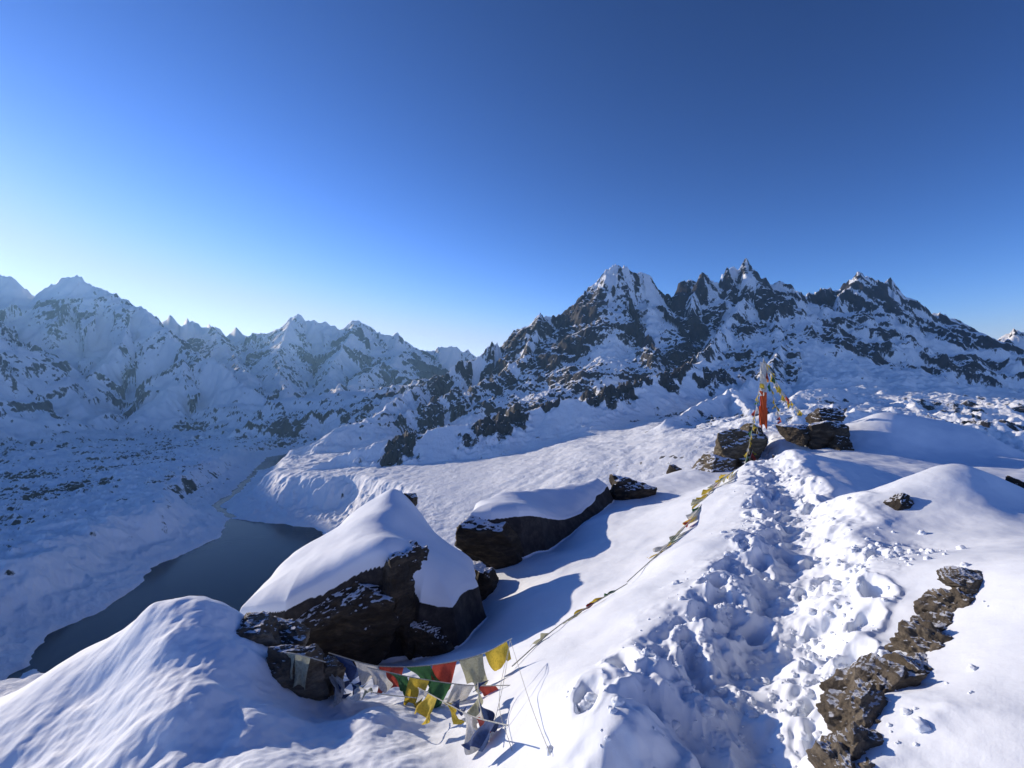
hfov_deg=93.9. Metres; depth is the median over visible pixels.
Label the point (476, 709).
prayer flag string
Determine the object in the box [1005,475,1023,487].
boulder
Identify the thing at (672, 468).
boulder
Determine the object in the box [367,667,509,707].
prayer flag string
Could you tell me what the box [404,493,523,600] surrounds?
boulder
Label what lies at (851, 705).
rock outcrop
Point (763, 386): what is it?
prayer flag pole
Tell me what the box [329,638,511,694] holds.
prayer flag string
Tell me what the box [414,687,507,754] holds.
prayer flag string
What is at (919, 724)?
snow clods
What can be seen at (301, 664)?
prayer flag string
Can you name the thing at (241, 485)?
river
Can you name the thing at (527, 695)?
cord tangle
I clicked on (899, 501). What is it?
boulder
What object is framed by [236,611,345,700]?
boulder
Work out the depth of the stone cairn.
16.43 m
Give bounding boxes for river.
[211,472,256,516]
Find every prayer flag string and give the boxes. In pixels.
[285,652,325,688]
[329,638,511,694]
[329,674,352,706]
[350,681,417,700]
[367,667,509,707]
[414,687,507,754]
[462,680,498,731]
[512,583,626,666]
[627,469,735,581]
[749,427,761,460]
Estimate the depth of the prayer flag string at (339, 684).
4.05 m
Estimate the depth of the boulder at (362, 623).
6.08 m
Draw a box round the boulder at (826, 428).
[775,407,853,450]
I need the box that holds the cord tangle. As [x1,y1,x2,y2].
[490,640,550,755]
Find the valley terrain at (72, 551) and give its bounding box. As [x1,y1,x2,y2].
[0,367,1023,696]
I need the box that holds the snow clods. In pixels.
[544,457,988,767]
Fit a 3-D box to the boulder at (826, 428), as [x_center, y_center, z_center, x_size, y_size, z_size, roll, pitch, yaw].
[10.406,1.704,16.120,2.037,1.791,1.788,0,0,-14]
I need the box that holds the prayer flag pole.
[743,358,803,463]
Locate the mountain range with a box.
[0,259,1023,491]
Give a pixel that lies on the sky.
(434, 174)
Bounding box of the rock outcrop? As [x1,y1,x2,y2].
[806,566,982,767]
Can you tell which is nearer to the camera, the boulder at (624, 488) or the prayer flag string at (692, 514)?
the prayer flag string at (692, 514)
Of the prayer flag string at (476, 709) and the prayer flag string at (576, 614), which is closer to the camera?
the prayer flag string at (476, 709)
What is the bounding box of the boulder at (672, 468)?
[666,464,681,473]
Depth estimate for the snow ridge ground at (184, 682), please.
3.83 m
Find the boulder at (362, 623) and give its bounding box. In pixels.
[296,540,454,665]
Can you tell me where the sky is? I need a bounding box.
[0,0,1023,356]
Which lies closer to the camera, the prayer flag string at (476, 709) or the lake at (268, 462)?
the prayer flag string at (476, 709)
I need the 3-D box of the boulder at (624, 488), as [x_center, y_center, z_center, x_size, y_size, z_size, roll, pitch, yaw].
[3.587,3.325,14.325,1.380,1.227,0.943,0,0,0]
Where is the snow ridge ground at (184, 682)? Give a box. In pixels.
[0,412,1023,767]
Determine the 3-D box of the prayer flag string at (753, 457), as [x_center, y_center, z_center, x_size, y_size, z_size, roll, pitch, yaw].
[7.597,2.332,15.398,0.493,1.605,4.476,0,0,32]
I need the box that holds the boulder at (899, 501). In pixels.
[883,493,913,510]
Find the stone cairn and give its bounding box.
[692,423,767,472]
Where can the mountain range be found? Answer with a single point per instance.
(96, 383)
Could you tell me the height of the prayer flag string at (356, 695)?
0.364 m
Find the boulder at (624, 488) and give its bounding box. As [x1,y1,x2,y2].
[609,474,656,499]
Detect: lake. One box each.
[7,513,323,678]
[253,454,286,471]

